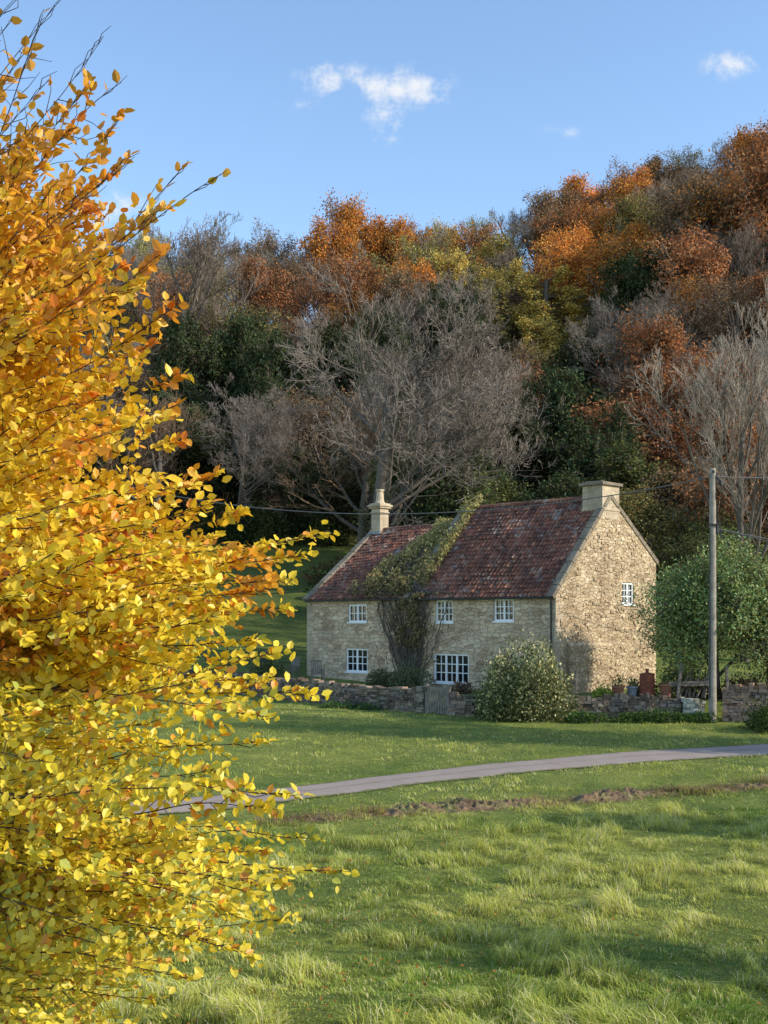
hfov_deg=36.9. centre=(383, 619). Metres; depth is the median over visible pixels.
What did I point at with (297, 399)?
woodland tree
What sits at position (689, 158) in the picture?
woodland tree
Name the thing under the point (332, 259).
woodland tree
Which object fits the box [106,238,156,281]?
woodland tree
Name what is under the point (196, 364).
woodland tree
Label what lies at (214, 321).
woodland tree
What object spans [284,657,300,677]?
garden chair
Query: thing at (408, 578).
climbing plant
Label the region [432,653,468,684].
window
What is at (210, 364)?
evergreen tree
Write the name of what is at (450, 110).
sky
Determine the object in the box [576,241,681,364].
evergreen tree
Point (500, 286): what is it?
larch tree
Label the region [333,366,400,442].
woodland tree
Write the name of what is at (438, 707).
wooden gate
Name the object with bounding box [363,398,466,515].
woodland tree
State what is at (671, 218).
woodland tree
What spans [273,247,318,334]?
woodland tree
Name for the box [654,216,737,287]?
woodland tree
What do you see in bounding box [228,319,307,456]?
evergreen tree
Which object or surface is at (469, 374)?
woodland tree
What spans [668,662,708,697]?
timber stack
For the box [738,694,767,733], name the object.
bramble bush
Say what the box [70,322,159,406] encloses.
woodland tree
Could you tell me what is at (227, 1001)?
grass
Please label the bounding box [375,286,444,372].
woodland tree
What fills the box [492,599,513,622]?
window
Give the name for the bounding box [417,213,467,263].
woodland tree
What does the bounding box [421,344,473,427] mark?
woodland tree
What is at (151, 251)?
woodland tree
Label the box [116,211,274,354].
bare tree
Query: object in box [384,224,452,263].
woodland tree
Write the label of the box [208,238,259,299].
woodland tree
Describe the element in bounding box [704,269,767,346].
woodland tree
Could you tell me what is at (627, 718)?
nettle clump
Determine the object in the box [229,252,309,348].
woodland tree
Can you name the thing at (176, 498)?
woodland shrub
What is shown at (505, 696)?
variegated shrub
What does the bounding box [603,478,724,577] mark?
woodland tree
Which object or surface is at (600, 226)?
woodland tree
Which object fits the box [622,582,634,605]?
window
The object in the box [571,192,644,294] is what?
woodland tree
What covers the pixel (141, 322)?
woodland tree
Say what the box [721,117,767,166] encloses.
woodland tree
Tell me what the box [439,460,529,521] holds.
evergreen tree
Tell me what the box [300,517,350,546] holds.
woodland shrub
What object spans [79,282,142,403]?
woodland tree
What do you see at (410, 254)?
woodland tree
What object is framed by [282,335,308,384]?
woodland tree
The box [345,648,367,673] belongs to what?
window
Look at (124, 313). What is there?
woodland tree
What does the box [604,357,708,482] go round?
woodland tree
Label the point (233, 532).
woodland shrub
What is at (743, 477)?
overhead wire
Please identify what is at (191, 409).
evergreen tree
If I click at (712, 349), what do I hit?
woodland tree
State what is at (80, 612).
beech tree
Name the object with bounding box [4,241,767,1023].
ground
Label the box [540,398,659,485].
evergreen tree
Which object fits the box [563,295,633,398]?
woodland tree
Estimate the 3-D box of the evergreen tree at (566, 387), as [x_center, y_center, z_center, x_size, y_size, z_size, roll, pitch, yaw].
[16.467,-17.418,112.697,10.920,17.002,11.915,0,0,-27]
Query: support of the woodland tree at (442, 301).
on the ground at (282, 629)
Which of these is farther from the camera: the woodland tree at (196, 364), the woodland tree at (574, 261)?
the woodland tree at (574, 261)
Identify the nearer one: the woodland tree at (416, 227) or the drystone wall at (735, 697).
the drystone wall at (735, 697)
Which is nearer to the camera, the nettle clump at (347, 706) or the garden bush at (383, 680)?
the nettle clump at (347, 706)
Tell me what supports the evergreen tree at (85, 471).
on the ground at (282, 629)
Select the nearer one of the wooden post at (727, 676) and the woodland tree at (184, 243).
the wooden post at (727, 676)
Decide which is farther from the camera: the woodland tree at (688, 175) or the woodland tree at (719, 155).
the woodland tree at (719, 155)
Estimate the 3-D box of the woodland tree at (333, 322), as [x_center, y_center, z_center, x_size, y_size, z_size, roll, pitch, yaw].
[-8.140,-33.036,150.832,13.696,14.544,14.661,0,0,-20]
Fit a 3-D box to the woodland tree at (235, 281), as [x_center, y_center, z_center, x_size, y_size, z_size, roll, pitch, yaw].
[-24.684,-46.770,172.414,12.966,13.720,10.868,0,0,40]
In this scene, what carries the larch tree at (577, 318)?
on the ground at (282, 629)
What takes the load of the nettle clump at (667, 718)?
on the ground at (282, 629)
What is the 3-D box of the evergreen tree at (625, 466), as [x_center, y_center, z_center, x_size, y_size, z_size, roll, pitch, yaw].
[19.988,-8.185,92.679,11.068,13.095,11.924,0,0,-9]
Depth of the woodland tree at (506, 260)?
175.98 m
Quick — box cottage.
[303,480,658,693]
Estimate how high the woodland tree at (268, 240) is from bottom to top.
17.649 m
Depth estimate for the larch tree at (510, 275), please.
159.10 m
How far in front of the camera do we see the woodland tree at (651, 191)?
184.03 m
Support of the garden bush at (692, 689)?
on the ground at (282, 629)
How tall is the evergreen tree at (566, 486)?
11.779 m
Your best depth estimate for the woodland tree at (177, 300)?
160.09 m
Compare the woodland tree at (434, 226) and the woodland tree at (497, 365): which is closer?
the woodland tree at (497, 365)
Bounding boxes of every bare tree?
[116,211,274,354]
[195,372,323,523]
[273,240,563,530]
[279,456,371,541]
[380,346,547,493]
[562,285,696,402]
[623,276,767,661]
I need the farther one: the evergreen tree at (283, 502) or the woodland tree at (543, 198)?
the woodland tree at (543, 198)
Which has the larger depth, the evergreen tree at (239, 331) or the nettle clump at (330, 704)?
the evergreen tree at (239, 331)
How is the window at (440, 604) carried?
in the cottage
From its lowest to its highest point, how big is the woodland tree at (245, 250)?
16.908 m
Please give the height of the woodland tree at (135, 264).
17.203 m
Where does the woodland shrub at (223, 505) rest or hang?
on the ground at (282, 629)
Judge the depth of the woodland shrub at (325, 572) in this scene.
80.86 m
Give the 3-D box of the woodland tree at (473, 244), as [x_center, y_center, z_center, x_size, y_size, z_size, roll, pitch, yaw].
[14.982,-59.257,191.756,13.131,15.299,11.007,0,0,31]
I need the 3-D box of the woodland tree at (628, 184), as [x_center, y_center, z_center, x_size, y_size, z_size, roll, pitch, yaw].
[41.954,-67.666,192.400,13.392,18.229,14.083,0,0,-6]
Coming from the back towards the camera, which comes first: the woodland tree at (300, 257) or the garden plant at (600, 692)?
the woodland tree at (300, 257)
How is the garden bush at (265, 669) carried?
on the ground at (282, 629)
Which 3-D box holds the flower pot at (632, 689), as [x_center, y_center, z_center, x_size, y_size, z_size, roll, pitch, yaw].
[10.861,2.906,50.512,0.606,0.961,0.718,0,0,37]
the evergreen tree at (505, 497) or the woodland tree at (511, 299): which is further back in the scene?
the woodland tree at (511, 299)
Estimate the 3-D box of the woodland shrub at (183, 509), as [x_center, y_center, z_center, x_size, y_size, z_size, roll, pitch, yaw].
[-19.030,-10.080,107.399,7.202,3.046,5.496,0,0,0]
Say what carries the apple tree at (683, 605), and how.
on the ground at (282, 629)
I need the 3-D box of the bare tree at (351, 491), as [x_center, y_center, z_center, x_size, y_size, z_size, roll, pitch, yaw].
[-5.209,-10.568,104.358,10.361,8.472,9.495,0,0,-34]
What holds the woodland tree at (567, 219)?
on the ground at (282, 629)
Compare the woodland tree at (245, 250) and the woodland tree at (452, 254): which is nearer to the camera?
the woodland tree at (452, 254)
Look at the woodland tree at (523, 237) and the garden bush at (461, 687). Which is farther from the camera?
the woodland tree at (523, 237)
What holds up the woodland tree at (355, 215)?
on the ground at (282, 629)
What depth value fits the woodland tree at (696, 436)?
94.18 m
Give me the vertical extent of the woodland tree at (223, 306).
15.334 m
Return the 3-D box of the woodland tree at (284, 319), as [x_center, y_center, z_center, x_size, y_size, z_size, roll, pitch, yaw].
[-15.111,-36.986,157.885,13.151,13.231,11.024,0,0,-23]
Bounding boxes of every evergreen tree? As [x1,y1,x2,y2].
[60,413,140,529]
[130,387,224,483]
[142,313,237,446]
[143,420,252,507]
[203,305,295,441]
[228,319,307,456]
[232,436,320,522]
[281,309,386,477]
[334,304,425,425]
[349,439,454,543]
[389,433,526,525]
[416,277,499,399]
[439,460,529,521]
[480,400,557,498]
[499,359,617,496]
[507,463,587,501]
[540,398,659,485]
[548,325,629,410]
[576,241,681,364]
[585,438,697,561]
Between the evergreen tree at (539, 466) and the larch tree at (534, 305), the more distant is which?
the larch tree at (534, 305)
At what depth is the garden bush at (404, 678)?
56.18 m
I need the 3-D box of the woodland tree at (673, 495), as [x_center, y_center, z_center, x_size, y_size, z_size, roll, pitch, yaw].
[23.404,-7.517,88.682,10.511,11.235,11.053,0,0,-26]
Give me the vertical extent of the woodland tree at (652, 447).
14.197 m
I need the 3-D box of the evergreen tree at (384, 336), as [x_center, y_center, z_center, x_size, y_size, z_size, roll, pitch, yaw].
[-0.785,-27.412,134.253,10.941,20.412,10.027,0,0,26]
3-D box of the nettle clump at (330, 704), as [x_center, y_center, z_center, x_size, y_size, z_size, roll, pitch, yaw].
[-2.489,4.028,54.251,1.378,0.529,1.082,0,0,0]
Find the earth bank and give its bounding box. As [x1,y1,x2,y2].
[284,781,767,821]
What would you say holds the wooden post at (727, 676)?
on the ground at (282, 629)
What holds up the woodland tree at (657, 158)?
on the ground at (282, 629)
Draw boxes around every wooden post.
[575,669,578,694]
[676,662,682,696]
[725,665,728,686]
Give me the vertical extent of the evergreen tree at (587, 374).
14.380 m
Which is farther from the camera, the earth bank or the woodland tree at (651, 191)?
the woodland tree at (651, 191)
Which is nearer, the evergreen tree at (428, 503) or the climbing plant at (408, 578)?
the climbing plant at (408, 578)
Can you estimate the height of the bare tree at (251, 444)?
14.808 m
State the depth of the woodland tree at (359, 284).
157.72 m
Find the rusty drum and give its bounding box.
[639,669,654,698]
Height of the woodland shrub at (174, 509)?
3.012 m
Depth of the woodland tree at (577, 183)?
202.87 m
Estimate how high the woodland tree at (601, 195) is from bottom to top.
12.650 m
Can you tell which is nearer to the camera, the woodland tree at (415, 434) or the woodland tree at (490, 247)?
the woodland tree at (415, 434)
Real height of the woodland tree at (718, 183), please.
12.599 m
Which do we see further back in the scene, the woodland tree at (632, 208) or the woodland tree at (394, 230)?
the woodland tree at (394, 230)
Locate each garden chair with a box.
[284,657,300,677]
[311,660,324,680]
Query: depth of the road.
37.41 m
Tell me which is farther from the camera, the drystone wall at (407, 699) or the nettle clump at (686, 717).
the drystone wall at (407, 699)
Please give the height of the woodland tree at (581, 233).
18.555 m
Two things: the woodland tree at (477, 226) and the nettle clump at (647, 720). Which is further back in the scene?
the woodland tree at (477, 226)
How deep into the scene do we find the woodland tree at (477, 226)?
208.25 m
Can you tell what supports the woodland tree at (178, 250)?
on the ground at (282, 629)
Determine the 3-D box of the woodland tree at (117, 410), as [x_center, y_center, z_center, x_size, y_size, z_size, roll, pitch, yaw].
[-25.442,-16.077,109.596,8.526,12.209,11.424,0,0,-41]
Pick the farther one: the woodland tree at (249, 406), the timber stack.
the woodland tree at (249, 406)
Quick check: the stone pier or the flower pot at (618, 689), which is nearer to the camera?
the stone pier
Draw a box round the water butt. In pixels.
[260,650,271,667]
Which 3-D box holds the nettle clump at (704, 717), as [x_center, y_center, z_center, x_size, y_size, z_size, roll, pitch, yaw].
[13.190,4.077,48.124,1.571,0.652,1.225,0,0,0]
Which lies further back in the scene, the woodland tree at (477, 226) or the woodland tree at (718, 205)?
the woodland tree at (477, 226)
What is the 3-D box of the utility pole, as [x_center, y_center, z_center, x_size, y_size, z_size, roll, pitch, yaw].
[13.810,-0.863,48.085,0.580,10.894,0.351,0,0,0]
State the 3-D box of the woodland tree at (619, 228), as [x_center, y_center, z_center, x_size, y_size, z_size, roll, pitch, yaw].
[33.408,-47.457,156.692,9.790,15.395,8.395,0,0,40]
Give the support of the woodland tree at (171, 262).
on the ground at (282, 629)
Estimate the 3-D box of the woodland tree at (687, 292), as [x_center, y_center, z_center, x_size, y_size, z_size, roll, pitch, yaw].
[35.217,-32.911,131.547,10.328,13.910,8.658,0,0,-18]
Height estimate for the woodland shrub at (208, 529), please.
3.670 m
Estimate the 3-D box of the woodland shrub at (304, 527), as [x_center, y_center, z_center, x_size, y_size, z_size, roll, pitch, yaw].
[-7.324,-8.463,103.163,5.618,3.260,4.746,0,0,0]
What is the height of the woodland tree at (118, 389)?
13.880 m
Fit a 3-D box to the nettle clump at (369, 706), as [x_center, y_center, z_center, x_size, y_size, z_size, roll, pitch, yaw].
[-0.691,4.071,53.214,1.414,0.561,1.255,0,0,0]
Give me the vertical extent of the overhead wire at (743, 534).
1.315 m
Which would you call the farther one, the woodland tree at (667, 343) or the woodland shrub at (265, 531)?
the woodland tree at (667, 343)
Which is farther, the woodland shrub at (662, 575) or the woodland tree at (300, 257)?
the woodland tree at (300, 257)
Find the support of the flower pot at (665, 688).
on the ground at (282, 629)
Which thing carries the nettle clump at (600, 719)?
on the ground at (282, 629)
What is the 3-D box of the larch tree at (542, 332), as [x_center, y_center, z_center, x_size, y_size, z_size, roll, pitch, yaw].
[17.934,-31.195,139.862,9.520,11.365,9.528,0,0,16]
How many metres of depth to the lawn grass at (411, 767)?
40.07 m
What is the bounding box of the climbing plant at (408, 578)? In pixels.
[344,493,482,683]
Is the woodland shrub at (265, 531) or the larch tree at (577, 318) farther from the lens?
the larch tree at (577, 318)
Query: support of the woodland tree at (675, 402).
on the ground at (282, 629)
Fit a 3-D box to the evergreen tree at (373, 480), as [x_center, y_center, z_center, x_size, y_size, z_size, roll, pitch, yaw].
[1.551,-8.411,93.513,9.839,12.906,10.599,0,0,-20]
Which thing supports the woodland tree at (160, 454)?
on the ground at (282, 629)
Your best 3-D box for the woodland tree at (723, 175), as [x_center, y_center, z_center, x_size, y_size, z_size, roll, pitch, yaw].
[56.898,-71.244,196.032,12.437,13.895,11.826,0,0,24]
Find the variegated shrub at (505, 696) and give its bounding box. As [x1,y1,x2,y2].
[470,629,580,721]
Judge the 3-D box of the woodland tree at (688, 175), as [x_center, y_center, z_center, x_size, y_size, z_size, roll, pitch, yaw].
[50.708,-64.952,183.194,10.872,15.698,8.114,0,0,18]
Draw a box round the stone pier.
[681,697,705,714]
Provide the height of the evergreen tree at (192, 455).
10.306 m
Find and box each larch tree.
[418,244,474,355]
[447,256,517,362]
[478,256,537,358]
[501,313,565,373]
[507,260,590,354]
[543,300,610,357]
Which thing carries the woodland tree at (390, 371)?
on the ground at (282, 629)
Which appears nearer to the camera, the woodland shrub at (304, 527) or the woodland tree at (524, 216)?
the woodland shrub at (304, 527)
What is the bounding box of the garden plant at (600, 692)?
[592,683,613,698]
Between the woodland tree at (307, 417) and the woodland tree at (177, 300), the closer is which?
the woodland tree at (307, 417)
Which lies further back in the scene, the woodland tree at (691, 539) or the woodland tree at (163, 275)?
the woodland tree at (163, 275)
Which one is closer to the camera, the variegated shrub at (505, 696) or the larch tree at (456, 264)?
the variegated shrub at (505, 696)
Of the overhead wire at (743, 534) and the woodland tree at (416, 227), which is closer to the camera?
the overhead wire at (743, 534)
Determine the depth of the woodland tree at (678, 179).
189.55 m
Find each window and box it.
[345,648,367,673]
[347,604,366,622]
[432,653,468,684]
[435,600,453,623]
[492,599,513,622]
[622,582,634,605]
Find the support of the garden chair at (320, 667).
on the ground at (282, 629)
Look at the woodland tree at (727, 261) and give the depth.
157.60 m
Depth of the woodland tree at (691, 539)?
77.09 m
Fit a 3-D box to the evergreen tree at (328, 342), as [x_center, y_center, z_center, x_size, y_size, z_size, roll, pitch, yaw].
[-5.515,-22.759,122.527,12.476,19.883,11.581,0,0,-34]
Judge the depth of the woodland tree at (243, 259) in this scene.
179.80 m
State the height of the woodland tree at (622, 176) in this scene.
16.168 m
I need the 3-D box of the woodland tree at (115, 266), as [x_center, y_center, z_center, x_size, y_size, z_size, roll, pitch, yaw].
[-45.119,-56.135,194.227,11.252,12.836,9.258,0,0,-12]
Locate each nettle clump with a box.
[317,699,344,708]
[335,700,361,708]
[354,702,379,710]
[561,708,599,723]
[584,712,614,722]
[610,710,644,723]
[630,709,659,723]
[649,706,682,723]
[675,711,700,723]
[689,711,718,722]
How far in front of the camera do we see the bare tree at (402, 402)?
83.90 m
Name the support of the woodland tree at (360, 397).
on the ground at (282, 629)
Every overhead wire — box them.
[89,476,709,514]
[717,476,767,477]
[719,529,767,538]
[722,530,766,540]
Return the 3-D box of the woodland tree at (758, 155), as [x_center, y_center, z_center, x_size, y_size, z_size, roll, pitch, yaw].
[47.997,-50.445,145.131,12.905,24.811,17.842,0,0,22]
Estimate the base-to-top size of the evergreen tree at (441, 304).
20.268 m
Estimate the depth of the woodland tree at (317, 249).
185.35 m
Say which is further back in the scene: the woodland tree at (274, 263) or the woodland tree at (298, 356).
the woodland tree at (274, 263)
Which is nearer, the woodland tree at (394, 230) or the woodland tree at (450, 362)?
the woodland tree at (450, 362)
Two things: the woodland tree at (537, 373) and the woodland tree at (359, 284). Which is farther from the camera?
the woodland tree at (359, 284)
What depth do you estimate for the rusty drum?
50.04 m
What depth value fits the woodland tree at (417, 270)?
155.71 m
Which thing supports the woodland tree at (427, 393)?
on the ground at (282, 629)
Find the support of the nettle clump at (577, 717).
on the ground at (282, 629)
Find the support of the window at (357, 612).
in the cottage
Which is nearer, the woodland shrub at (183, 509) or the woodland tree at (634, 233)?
the woodland shrub at (183, 509)
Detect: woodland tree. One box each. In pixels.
[42,358,126,418]
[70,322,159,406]
[72,330,154,422]
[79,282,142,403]
[83,351,149,420]
[83,391,159,499]
[94,389,211,531]
[98,274,122,288]
[99,275,146,353]
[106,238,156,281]
[107,254,131,284]
[111,238,175,325]
[114,230,176,284]
[120,233,176,275]
[125,282,158,364]
[131,263,203,355]
[140,309,212,369]
[146,267,189,294]
[155,249,194,284]
[156,333,217,409]
[159,246,180,279]
[171,271,241,330]
[173,256,231,309]
[175,225,231,262]
[185,264,245,328]
[187,301,275,347]
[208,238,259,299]
[209,394,315,501]
[212,296,294,345]
[217,247,275,295]
[224,239,258,265]
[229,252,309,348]
[233,250,312,327]
[240,246,316,307]
[241,218,301,285]
[245,297,314,344]
[255,380,377,473]
[260,400,430,543]
[269,384,349,469]
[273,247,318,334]
[278,306,373,346]
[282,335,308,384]
[285,208,378,323]
[287,272,329,335]
[293,309,352,437]
[299,244,347,317]
[313,187,390,273]
[314,247,391,325]
[315,287,380,349]
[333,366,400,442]
[343,368,423,438]
[349,348,423,442]
[351,248,401,291]
[356,208,439,281]
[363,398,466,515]
[365,243,445,373]
[370,260,429,356]
[373,365,479,456]
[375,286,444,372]
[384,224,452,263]
[385,234,453,273]
[396,214,429,242]
[409,272,475,353]
[415,355,508,471]
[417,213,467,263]
[418,267,465,311]
[419,242,478,276]
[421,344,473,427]
[438,219,512,277]
[441,247,487,281]
[445,255,516,333]
[459,211,498,261]
[460,342,523,465]
[462,277,525,371]
[463,225,532,291]
[472,207,538,262]
[480,240,536,298]
[488,358,583,423]
[501,337,563,379]
[505,220,547,273]
[507,213,532,247]
[511,257,546,332]
[521,184,599,250]
[522,195,606,281]
[522,226,599,325]
[541,215,612,311]
[555,169,614,208]
[563,200,615,245]
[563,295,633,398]
[570,381,705,476]
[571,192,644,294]
[579,214,673,300]
[580,182,617,210]
[581,207,663,301]
[586,299,734,463]
[595,154,641,203]
[600,159,666,220]
[601,213,667,293]
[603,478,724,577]
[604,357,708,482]
[609,185,674,257]
[619,170,680,213]
[621,278,719,377]
[630,449,761,543]
[631,149,673,182]
[632,156,687,190]
[634,214,735,353]
[639,165,760,290]
[646,326,767,466]
[649,268,730,351]
[650,506,767,582]
[654,162,694,254]
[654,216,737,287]
[662,143,712,174]
[662,190,750,282]
[662,403,767,508]
[667,158,767,290]
[670,163,732,196]
[670,446,767,572]
[676,267,766,365]
[683,168,731,190]
[686,332,767,413]
[692,162,735,186]
[698,137,744,175]
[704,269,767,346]
[707,110,767,267]
[711,217,767,337]
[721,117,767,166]
[726,164,757,192]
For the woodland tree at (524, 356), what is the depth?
127.30 m
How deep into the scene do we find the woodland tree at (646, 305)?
124.55 m
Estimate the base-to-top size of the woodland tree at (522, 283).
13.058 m
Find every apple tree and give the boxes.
[617,525,767,696]
[717,555,767,687]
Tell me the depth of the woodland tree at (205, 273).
180.29 m
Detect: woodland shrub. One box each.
[143,482,197,518]
[161,500,190,526]
[163,497,187,521]
[182,489,237,531]
[184,497,241,534]
[213,515,260,543]
[241,496,303,545]
[272,508,329,541]
[298,555,343,584]
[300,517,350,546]
[303,561,334,612]
[657,557,670,587]
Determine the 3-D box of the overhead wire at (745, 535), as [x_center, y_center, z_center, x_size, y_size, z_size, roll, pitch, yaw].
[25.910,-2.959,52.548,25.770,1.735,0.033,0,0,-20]
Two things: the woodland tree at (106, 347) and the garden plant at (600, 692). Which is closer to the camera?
the garden plant at (600, 692)
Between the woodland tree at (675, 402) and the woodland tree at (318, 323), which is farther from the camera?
the woodland tree at (318, 323)
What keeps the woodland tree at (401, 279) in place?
on the ground at (282, 629)
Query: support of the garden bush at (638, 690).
on the ground at (282, 629)
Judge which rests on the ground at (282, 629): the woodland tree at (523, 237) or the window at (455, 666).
the woodland tree at (523, 237)
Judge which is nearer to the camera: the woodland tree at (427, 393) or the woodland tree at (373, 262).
the woodland tree at (427, 393)
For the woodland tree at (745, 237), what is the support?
on the ground at (282, 629)
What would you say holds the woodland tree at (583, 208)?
on the ground at (282, 629)
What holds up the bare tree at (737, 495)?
on the ground at (282, 629)
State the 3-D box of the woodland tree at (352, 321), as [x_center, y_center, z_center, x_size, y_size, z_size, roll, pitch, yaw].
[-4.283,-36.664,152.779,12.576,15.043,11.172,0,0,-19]
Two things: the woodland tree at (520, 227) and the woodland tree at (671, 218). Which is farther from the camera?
the woodland tree at (520, 227)
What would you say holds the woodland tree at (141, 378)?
on the ground at (282, 629)
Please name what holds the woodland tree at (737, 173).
on the ground at (282, 629)
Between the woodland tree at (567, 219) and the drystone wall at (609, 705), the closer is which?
the drystone wall at (609, 705)
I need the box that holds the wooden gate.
[425,684,450,713]
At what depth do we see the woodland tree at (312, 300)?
168.04 m
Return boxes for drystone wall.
[156,667,429,713]
[447,692,684,718]
[722,683,767,722]
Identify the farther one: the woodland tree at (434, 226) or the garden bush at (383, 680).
the woodland tree at (434, 226)
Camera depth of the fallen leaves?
15.10 m
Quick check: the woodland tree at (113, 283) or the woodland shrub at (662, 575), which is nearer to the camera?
the woodland shrub at (662, 575)
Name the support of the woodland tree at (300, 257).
on the ground at (282, 629)
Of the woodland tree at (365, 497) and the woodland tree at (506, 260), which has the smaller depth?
the woodland tree at (365, 497)
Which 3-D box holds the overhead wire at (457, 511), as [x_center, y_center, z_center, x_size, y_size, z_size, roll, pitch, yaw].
[-1.890,-6.534,55.003,34.225,3.296,0.043,0,0,24]
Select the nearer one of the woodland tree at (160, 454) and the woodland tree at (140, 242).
the woodland tree at (160, 454)
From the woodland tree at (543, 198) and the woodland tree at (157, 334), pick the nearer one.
the woodland tree at (157, 334)
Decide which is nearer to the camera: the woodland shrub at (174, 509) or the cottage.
the cottage
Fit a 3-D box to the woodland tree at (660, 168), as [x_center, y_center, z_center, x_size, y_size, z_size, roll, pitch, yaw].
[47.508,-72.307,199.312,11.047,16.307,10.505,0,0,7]
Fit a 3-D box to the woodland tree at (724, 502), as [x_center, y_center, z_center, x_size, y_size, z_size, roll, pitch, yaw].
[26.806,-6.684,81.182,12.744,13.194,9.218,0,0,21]
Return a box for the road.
[24,744,767,817]
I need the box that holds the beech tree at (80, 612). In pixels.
[0,0,359,1023]
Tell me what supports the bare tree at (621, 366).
on the ground at (282, 629)
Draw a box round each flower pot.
[609,674,625,697]
[625,675,639,696]
[658,669,677,696]
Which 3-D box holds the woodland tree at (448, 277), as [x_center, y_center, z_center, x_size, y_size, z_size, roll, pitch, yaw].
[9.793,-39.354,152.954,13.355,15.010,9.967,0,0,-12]
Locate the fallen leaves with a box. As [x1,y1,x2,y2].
[50,808,760,1023]
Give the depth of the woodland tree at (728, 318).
128.19 m
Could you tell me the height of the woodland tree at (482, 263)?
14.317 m
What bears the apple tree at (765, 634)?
on the ground at (282, 629)
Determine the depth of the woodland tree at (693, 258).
134.16 m
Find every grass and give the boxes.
[6,701,767,814]
[23,799,767,1023]
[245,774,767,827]
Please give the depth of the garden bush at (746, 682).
50.32 m
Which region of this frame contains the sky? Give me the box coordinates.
[0,0,767,326]
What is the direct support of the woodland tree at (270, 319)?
on the ground at (282, 629)
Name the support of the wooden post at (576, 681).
on the ground at (282, 629)
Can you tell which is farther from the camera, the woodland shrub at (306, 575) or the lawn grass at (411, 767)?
the woodland shrub at (306, 575)
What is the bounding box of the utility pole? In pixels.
[709,468,721,722]
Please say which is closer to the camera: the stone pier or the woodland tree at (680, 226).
the stone pier
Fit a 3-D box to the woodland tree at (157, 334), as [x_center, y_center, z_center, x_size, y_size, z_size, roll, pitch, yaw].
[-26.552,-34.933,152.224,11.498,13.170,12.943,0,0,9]
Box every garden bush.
[244,657,288,678]
[364,667,400,686]
[386,659,435,688]
[451,679,475,693]
[626,678,659,695]
[655,658,721,697]
[717,670,767,698]
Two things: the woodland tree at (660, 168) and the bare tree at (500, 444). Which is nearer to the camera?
the bare tree at (500, 444)
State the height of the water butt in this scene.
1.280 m
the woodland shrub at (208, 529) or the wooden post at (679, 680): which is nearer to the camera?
the wooden post at (679, 680)
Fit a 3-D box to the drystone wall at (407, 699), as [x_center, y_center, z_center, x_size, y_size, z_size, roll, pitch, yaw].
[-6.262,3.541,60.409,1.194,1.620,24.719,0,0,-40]
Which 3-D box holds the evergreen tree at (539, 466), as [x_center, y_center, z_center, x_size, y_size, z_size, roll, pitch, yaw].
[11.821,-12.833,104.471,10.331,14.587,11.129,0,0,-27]

